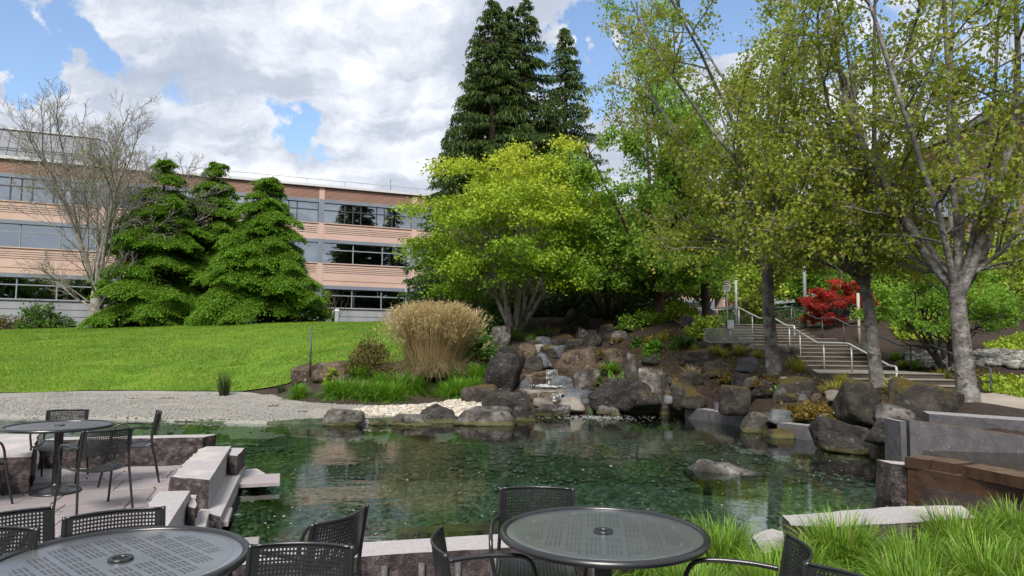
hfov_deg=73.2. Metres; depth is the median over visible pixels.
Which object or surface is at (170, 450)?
stone wall
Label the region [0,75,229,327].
bare tree
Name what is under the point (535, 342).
boulder
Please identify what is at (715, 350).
gold grass tuft
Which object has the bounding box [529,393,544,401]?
boulder
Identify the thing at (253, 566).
patio chair
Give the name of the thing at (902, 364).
green grass tuft
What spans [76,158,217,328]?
layered conifer
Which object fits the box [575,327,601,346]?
boulder
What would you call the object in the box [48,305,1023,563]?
ground
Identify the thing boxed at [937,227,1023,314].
hill tree
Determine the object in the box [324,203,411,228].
window
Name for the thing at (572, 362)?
boulder
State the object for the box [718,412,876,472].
grey pebbles
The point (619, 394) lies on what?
boulder
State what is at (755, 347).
boulder
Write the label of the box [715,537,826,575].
fountain grass
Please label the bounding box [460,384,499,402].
boulder
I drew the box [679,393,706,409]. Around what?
boulder
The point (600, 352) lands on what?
shrub
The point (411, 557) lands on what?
seat wall
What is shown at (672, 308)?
shrub
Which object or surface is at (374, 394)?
lily turf
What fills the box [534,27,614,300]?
cedar tree
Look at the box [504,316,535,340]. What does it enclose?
fern
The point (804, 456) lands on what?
dry grass tuft
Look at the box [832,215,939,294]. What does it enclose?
hill tree
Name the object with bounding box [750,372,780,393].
shrub
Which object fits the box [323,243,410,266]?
window
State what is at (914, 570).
fountain grass
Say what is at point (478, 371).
lily turf
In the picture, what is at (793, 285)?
hill tree
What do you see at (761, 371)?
boulder
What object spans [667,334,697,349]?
shrub
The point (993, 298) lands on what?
spreading maple
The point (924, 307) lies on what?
shrub
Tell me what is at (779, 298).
hill tree
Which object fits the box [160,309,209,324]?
shrub
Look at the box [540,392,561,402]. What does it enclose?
boulder
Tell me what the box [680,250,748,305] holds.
hill tree
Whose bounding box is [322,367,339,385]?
shrub
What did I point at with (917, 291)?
hill tree
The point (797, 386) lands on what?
boulder
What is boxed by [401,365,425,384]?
lily turf
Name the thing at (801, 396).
boulder
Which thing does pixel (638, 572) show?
fountain grass
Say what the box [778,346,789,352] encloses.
boulder
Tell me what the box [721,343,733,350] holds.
boulder
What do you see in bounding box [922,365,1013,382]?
mulch litter
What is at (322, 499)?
pond pebbles
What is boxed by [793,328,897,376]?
handrail
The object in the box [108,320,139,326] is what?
shrub
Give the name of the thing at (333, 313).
twiggy bush
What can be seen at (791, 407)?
shrub
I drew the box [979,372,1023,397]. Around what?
green ground cover
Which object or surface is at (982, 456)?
basin water
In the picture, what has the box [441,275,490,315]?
shrub
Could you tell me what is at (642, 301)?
shrub
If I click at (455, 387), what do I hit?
lily turf
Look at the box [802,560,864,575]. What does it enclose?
patio chair
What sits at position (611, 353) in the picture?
boulder
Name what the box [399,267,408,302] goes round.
lamp post
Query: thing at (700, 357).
boulder
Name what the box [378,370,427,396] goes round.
lily turf
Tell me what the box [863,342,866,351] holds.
utility box
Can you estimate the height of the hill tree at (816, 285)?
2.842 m
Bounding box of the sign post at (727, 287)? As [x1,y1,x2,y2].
[723,281,730,331]
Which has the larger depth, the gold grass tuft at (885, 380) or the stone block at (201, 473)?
the gold grass tuft at (885, 380)
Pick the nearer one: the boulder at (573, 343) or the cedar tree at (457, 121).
the boulder at (573, 343)
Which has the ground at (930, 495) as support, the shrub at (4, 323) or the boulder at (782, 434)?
the shrub at (4, 323)
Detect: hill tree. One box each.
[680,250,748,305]
[720,257,796,323]
[731,257,815,300]
[748,250,844,315]
[791,245,899,314]
[808,276,848,305]
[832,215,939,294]
[878,237,966,300]
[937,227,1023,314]
[977,231,1023,320]
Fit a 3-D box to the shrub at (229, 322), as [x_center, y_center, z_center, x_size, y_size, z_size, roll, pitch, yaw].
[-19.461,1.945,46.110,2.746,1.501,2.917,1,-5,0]
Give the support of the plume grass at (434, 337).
on the ground at (930, 495)
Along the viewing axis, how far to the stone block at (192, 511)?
5.99 m
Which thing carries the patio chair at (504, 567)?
on the patio
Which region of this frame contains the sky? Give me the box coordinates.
[0,0,1023,299]
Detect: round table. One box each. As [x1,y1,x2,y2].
[0,419,114,496]
[0,526,248,575]
[499,506,710,575]
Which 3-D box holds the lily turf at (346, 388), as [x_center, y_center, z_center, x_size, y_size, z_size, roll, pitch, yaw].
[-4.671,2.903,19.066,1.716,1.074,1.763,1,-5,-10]
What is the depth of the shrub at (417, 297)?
30.60 m
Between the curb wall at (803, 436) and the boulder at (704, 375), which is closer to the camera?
the curb wall at (803, 436)
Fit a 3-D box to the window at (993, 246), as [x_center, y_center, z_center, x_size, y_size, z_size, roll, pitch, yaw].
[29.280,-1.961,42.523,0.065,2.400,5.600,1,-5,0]
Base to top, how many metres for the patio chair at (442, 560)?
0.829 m
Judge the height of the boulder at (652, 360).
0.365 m
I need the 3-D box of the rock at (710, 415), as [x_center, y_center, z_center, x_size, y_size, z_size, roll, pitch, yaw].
[4.926,3.247,16.311,0.323,0.670,2.264,3,-5,-23]
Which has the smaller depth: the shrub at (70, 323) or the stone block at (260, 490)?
the stone block at (260, 490)
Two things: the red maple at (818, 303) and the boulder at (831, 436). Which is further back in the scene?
the red maple at (818, 303)
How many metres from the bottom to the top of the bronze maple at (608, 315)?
5.882 m
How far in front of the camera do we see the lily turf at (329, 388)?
18.93 m
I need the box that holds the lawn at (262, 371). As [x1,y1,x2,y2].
[0,322,406,392]
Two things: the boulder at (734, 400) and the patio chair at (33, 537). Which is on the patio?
the patio chair at (33, 537)
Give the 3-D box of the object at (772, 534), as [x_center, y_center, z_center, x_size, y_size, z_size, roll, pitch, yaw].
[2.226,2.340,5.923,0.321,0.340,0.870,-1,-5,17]
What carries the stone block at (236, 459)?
on the ground at (930, 495)
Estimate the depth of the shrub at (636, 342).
21.81 m
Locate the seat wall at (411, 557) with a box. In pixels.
[225,534,631,575]
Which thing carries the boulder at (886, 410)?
on the ground at (930, 495)
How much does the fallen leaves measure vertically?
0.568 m
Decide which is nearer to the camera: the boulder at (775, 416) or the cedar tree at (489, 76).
the boulder at (775, 416)
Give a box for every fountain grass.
[593,511,722,575]
[630,551,741,575]
[661,509,783,575]
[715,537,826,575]
[730,530,867,575]
[757,503,905,575]
[823,540,981,575]
[828,518,974,575]
[888,499,1022,560]
[899,523,1023,575]
[947,553,1023,575]
[959,491,1023,547]
[983,520,1023,571]
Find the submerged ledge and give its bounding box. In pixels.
[397,521,497,539]
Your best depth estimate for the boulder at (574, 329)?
26.29 m
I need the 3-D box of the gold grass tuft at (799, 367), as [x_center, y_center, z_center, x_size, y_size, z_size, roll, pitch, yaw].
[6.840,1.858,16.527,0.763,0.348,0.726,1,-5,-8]
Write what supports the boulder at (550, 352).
on the ground at (930, 495)
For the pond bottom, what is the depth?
13.19 m
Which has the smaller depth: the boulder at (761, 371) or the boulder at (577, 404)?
the boulder at (761, 371)
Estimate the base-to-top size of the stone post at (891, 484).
0.845 m
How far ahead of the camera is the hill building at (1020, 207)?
43.85 m
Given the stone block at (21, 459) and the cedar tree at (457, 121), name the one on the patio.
the stone block at (21, 459)
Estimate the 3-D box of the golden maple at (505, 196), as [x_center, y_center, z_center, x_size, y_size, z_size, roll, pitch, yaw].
[0.092,-2.100,26.370,9.812,7.716,8.987,1,-5,0]
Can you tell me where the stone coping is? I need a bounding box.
[922,411,1023,431]
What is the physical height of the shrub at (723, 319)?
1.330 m
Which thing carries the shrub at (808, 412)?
on the ground at (930, 495)
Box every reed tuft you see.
[213,372,233,395]
[277,383,288,393]
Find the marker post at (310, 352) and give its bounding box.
[309,327,312,377]
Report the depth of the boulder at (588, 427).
17.72 m
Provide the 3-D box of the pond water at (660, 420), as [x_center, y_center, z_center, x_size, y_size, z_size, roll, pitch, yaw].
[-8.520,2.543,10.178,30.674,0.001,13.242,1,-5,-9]
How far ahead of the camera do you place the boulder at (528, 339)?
24.03 m
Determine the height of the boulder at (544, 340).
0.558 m
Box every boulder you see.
[290,363,313,385]
[311,361,351,382]
[321,408,364,430]
[368,419,386,427]
[386,413,433,429]
[420,403,456,428]
[453,406,517,427]
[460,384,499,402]
[481,352,524,391]
[481,391,536,426]
[489,325,511,351]
[496,346,517,353]
[498,388,510,391]
[517,343,536,357]
[519,379,531,387]
[519,388,564,394]
[521,373,532,383]
[523,354,542,371]
[525,337,532,342]
[525,437,534,442]
[529,340,541,344]
[529,369,555,381]
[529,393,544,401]
[532,397,553,407]
[534,404,570,419]
[535,336,551,344]
[535,344,544,351]
[537,353,549,368]
[540,345,557,358]
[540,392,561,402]
[544,327,560,337]
[548,345,565,358]
[549,375,574,388]
[551,334,574,344]
[551,339,560,345]
[554,347,597,375]
[558,397,585,412]
[560,326,570,334]
[560,434,578,442]
[562,388,592,403]
[563,308,588,324]
[564,339,583,348]
[571,326,580,332]
[573,368,600,390]
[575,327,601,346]
[582,425,593,430]
[589,378,650,411]
[590,346,598,354]
[596,405,619,415]
[598,323,615,341]
[602,348,625,363]
[610,330,628,344]
[623,353,636,379]
[623,433,638,438]
[634,391,661,408]
[635,367,669,401]
[641,354,658,365]
[657,403,674,414]
[664,395,672,404]
[666,377,672,384]
[668,377,697,412]
[677,348,714,367]
[678,315,694,329]
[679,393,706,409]
[681,369,703,385]
[691,342,714,349]
[701,361,733,377]
[701,372,710,378]
[711,309,718,318]
[718,385,750,415]
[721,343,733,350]
[722,446,735,452]
[731,372,750,386]
[734,357,759,372]
[739,412,776,438]
[743,376,758,388]
[744,344,761,350]
[751,379,774,402]
[756,365,767,377]
[767,409,798,423]
[767,428,795,440]
[771,383,786,402]
[777,393,796,402]
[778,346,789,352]
[779,376,817,400]
[789,346,799,353]
[799,394,807,400]
[809,416,871,460]
[810,393,822,400]
[824,386,839,396]
[825,389,837,401]
[832,380,881,425]
[864,418,884,444]
[868,442,884,465]
[872,403,916,419]
[887,377,964,418]
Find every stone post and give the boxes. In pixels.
[875,459,907,507]
[884,418,906,461]
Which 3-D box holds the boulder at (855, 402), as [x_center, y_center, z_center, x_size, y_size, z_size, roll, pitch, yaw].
[6.590,2.171,13.072,0.976,0.863,0.787,-2,-5,27]
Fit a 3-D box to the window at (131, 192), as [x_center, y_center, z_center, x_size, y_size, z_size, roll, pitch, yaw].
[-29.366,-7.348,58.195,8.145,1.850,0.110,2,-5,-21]
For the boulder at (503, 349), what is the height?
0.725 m
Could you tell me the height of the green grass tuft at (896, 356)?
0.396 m
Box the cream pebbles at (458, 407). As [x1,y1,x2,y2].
[351,399,481,416]
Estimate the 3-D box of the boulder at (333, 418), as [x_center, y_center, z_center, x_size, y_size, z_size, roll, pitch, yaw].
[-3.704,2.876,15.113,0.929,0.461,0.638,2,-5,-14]
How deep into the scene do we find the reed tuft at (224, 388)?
20.64 m
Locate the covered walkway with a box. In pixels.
[718,298,812,314]
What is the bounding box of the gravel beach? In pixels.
[0,390,495,444]
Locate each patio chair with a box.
[0,441,13,503]
[0,505,59,553]
[0,526,39,555]
[29,409,88,483]
[53,427,133,520]
[60,506,165,537]
[97,410,161,487]
[227,504,368,575]
[244,542,354,575]
[430,525,538,575]
[489,486,587,575]
[683,532,812,575]
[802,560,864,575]
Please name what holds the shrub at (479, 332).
on the ground at (930, 495)
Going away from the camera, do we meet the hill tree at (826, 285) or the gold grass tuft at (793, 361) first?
the gold grass tuft at (793, 361)
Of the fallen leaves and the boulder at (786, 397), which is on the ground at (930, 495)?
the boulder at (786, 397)
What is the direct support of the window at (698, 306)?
in the office building at (350, 235)
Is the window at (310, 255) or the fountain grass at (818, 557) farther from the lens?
the window at (310, 255)
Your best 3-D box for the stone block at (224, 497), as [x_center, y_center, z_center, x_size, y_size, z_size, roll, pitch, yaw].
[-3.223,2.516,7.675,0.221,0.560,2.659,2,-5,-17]
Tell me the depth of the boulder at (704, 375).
18.19 m
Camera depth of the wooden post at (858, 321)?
28.78 m
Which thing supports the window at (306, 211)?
in the office building at (350, 235)
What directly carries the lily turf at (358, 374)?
on the ground at (930, 495)
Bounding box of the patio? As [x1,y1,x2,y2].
[0,461,279,553]
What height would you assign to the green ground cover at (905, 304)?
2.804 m
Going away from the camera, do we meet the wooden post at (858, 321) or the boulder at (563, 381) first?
the boulder at (563, 381)
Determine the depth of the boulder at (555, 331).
25.49 m
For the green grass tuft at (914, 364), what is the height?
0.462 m
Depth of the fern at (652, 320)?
24.45 m
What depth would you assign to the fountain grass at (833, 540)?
5.02 m
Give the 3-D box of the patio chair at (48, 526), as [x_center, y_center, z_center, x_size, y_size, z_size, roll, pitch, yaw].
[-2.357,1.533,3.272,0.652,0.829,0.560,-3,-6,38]
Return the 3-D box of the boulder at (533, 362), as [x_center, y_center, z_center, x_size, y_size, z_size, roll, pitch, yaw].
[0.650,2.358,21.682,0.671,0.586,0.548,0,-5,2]
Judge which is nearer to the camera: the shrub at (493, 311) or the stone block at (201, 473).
the stone block at (201, 473)
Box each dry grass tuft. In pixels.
[594,362,605,369]
[681,363,701,375]
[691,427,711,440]
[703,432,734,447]
[706,431,724,441]
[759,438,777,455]
[793,449,814,459]
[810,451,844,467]
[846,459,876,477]
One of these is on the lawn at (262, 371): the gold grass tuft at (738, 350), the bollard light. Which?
the bollard light
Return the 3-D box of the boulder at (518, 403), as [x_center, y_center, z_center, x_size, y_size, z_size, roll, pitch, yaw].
[-0.022,2.911,16.608,1.332,0.850,0.932,0,-5,8]
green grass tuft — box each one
[524,334,535,342]
[598,360,623,373]
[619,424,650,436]
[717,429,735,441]
[887,351,902,359]
[893,359,908,368]
[904,358,921,369]
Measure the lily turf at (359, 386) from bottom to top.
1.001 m
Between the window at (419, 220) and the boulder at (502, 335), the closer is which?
the boulder at (502, 335)
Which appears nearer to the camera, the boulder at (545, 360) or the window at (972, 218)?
the boulder at (545, 360)
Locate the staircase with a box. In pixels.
[721,324,982,393]
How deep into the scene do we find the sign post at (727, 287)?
28.05 m
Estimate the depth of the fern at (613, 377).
19.26 m
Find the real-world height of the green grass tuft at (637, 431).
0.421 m
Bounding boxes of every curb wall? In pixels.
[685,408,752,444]
[777,422,837,460]
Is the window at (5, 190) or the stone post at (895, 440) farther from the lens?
the window at (5, 190)
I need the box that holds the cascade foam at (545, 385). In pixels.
[531,384,564,387]
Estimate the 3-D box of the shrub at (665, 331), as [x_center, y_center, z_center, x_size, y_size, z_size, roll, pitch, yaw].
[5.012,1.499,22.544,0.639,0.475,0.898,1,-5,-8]
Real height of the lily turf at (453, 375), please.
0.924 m
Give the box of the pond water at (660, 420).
[0,412,816,530]
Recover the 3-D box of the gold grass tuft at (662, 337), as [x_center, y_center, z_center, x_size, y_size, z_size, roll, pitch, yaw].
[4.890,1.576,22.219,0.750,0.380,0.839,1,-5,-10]
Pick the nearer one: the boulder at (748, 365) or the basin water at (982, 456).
the basin water at (982, 456)
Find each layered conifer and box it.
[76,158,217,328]
[149,161,266,322]
[183,176,334,325]
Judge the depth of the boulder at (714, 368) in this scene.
18.29 m
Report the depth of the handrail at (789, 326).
31.59 m
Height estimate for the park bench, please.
0.866 m
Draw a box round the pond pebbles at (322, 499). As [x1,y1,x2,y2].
[34,418,876,545]
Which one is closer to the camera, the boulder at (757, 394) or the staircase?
the boulder at (757, 394)
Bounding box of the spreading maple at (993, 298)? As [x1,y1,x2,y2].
[849,261,1023,370]
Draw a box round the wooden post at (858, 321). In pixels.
[856,293,860,342]
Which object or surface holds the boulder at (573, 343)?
on the ground at (930, 495)
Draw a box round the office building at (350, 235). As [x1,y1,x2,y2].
[0,127,724,328]
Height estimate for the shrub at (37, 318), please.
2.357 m
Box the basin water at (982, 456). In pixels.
[923,451,1023,464]
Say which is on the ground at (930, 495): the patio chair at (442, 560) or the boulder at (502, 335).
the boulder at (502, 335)
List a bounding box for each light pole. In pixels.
[735,278,737,323]
[799,266,806,327]
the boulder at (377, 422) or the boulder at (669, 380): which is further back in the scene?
the boulder at (669, 380)
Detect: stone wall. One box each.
[38,434,215,469]
[892,417,1023,463]
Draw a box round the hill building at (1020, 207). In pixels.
[829,95,1023,305]
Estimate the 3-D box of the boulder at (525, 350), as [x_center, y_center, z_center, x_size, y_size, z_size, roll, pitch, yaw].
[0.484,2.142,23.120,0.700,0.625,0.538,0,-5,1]
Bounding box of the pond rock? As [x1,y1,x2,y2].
[683,459,766,491]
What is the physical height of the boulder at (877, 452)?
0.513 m
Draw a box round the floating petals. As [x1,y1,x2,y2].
[268,419,867,533]
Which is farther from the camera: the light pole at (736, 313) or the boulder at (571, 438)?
the light pole at (736, 313)
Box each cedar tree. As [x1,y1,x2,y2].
[396,130,463,298]
[403,59,509,301]
[406,0,557,301]
[441,0,573,305]
[524,113,572,239]
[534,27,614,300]
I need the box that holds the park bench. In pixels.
[703,328,759,346]
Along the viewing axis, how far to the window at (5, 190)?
54.62 m
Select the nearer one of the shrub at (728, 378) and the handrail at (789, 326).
the shrub at (728, 378)
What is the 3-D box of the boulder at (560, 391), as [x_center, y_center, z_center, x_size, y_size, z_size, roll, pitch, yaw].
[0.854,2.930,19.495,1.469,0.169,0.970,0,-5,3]
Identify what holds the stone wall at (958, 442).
on the ground at (930, 495)
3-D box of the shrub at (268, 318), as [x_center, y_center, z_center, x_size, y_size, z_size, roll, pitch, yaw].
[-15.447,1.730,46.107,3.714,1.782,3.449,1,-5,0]
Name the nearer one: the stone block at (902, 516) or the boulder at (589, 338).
the stone block at (902, 516)
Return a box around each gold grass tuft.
[644,335,655,342]
[655,332,670,340]
[688,344,702,349]
[705,344,722,354]
[717,347,732,356]
[731,342,749,354]
[748,348,764,357]
[781,355,807,367]
[787,360,811,371]
[811,378,841,392]
[829,373,854,383]
[880,375,909,391]
[895,359,907,368]
[931,368,953,378]
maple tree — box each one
[531,53,747,318]
[575,0,906,376]
[592,0,1019,387]
[595,0,808,329]
[734,0,1023,402]
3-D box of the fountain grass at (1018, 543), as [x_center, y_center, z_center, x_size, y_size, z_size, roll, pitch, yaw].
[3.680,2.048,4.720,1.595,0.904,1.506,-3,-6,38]
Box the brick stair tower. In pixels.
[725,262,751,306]
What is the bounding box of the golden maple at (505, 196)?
[385,133,627,331]
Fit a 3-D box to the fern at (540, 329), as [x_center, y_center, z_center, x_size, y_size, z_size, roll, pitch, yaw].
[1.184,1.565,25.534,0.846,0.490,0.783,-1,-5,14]
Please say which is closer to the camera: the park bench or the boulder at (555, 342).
the park bench
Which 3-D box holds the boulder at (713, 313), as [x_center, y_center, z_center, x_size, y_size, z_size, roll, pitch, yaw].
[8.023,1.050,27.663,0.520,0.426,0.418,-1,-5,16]
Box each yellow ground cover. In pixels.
[889,310,947,341]
[983,330,1023,349]
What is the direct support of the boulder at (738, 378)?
on the ground at (930, 495)
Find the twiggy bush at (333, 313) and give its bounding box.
[324,288,348,320]
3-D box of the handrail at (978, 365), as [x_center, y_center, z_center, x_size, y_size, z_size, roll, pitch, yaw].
[13.928,2.208,28.251,0.060,3.560,16.350,1,-5,0]
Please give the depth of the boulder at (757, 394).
15.69 m
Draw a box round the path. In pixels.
[980,393,1023,408]
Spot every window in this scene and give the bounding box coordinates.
[0,177,101,205]
[0,223,95,250]
[0,277,91,300]
[109,186,194,207]
[224,196,318,221]
[288,241,317,261]
[322,289,407,309]
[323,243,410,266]
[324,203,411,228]
[417,212,435,229]
[678,303,701,314]
[909,195,950,232]
[963,170,1018,222]
[989,230,1019,255]
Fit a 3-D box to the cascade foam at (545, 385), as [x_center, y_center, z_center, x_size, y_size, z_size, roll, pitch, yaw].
[1.002,2.812,19.874,0.980,0.057,1.857,1,-5,0]
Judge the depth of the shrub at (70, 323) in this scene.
47.93 m
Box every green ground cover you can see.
[877,292,946,313]
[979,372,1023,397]
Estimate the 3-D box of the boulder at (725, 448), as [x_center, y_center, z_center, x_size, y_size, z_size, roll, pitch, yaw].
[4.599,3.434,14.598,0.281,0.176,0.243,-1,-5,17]
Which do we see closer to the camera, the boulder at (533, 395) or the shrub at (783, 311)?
the boulder at (533, 395)
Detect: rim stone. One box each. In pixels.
[904,455,945,469]
[931,458,973,473]
[962,464,1023,488]
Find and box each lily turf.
[280,382,314,400]
[308,377,342,400]
[318,376,357,402]
[342,361,373,381]
[342,378,376,401]
[355,378,393,403]
[369,370,393,385]
[372,379,414,403]
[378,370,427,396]
[399,372,435,397]
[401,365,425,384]
[424,380,450,397]
[426,375,470,401]
[431,365,464,396]
[458,363,486,381]
[460,375,484,386]
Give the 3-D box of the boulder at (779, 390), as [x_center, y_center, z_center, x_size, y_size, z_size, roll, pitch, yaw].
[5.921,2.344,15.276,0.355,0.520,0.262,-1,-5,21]
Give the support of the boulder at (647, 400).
on the ground at (930, 495)
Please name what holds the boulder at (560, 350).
on the ground at (930, 495)
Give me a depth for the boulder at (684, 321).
23.52 m
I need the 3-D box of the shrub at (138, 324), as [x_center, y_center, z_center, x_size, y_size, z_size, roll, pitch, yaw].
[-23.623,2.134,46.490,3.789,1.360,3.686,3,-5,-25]
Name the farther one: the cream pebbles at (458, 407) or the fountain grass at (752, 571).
the cream pebbles at (458, 407)
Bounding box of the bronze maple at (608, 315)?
[541,194,645,319]
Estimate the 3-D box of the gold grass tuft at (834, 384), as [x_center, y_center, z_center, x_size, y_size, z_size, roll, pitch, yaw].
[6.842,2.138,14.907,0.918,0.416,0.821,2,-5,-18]
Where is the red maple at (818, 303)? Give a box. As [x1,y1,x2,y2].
[797,277,880,325]
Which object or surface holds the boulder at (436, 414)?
on the ground at (930, 495)
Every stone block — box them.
[0,434,38,494]
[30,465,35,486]
[143,491,189,525]
[168,446,230,510]
[185,510,208,526]
[186,495,197,525]
[199,467,243,529]
[228,448,244,475]
[244,469,265,493]
[713,402,718,409]
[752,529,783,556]
[782,505,975,550]
[908,468,1023,505]
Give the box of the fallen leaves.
[3,395,340,524]
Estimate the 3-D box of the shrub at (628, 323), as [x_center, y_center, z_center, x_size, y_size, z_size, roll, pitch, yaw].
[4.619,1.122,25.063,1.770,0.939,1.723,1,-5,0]
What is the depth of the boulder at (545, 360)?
21.78 m
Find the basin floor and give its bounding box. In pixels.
[974,463,1023,471]
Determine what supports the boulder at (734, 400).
on the ground at (930, 495)
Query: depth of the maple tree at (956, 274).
12.62 m
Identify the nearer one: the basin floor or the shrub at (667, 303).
the basin floor
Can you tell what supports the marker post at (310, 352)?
on the ground at (930, 495)
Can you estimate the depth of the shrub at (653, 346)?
20.77 m
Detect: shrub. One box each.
[0,314,36,329]
[12,299,65,328]
[53,314,77,327]
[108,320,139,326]
[129,314,180,326]
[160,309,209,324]
[207,306,233,323]
[256,305,296,322]
[291,299,321,321]
[308,291,333,321]
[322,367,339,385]
[338,331,403,373]
[398,268,475,306]
[407,243,501,308]
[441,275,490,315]
[458,323,510,369]
[461,294,505,331]
[462,310,491,359]
[473,276,551,318]
[500,229,585,312]
[510,274,603,317]
[539,289,643,319]
[576,285,677,319]
[596,348,604,358]
[607,334,631,342]
[614,306,662,330]
[629,337,643,348]
[640,350,659,361]
[642,294,701,318]
[642,338,664,354]
[654,298,703,322]
[654,327,675,339]
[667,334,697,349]
[679,312,726,340]
[714,370,732,382]
[717,307,780,323]
[749,300,808,321]
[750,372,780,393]
[766,383,778,398]
[773,400,813,421]
[786,398,836,419]
[904,289,946,313]
[967,308,984,318]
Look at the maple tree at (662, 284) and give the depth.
23.75 m
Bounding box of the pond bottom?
[37,406,876,547]
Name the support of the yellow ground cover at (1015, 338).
on the ground at (930, 495)
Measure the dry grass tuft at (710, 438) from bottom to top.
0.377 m
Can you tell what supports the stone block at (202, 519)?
on the ground at (930, 495)
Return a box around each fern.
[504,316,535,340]
[535,326,552,335]
[590,370,626,387]
[639,311,658,325]
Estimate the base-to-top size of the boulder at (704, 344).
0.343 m
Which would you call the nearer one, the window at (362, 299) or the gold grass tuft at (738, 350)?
the gold grass tuft at (738, 350)
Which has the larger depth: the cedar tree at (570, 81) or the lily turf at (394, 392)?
the cedar tree at (570, 81)
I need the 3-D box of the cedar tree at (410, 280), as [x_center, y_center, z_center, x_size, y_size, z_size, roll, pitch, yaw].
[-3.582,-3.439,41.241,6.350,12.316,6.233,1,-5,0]
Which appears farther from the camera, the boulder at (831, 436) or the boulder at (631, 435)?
the boulder at (631, 435)
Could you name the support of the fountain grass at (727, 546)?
on the ground at (930, 495)
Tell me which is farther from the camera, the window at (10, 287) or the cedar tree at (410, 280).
the window at (10, 287)
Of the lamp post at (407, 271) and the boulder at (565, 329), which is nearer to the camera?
the boulder at (565, 329)
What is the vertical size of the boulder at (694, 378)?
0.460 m
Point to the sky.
(357, 91)
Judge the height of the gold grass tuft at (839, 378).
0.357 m
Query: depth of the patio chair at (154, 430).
8.31 m
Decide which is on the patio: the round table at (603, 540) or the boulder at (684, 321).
the round table at (603, 540)
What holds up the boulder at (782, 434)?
in the pond water at (660, 420)
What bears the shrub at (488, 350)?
on the ground at (930, 495)
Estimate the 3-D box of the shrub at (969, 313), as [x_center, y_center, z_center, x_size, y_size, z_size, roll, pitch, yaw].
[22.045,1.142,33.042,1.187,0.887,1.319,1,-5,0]
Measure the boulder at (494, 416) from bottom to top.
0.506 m
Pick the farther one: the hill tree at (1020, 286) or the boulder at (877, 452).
the hill tree at (1020, 286)
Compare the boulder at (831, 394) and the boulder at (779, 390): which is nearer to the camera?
the boulder at (831, 394)
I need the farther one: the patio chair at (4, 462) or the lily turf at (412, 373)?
the lily turf at (412, 373)
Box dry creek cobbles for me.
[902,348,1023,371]
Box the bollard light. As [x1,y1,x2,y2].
[335,309,339,321]
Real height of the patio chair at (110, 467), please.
0.829 m
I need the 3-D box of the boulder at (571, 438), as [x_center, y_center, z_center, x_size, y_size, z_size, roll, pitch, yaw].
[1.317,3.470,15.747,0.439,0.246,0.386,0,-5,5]
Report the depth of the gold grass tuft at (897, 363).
24.81 m
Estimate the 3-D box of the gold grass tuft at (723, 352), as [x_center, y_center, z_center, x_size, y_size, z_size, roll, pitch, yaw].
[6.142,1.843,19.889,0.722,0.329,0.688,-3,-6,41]
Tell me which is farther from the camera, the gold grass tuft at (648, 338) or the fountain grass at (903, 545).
the gold grass tuft at (648, 338)
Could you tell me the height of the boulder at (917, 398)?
0.827 m
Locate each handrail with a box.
[698,306,791,321]
[734,307,794,345]
[775,307,992,392]
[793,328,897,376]
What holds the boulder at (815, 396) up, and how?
on the ground at (930, 495)
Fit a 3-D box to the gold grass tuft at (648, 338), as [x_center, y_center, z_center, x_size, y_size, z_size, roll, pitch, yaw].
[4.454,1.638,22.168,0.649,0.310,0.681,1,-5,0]
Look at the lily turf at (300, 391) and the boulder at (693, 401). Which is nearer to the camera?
the boulder at (693, 401)
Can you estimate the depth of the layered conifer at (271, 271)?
43.25 m
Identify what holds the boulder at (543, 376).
on the ground at (930, 495)
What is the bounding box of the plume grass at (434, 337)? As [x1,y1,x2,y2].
[374,297,493,381]
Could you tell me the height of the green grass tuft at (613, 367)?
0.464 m
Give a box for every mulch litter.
[622,329,886,404]
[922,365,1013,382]
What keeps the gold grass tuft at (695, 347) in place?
on the ground at (930, 495)
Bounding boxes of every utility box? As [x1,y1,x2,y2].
[726,320,733,333]
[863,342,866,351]
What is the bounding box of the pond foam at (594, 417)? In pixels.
[539,414,633,419]
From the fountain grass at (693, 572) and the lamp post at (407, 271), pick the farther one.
the lamp post at (407, 271)
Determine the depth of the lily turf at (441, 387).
19.69 m

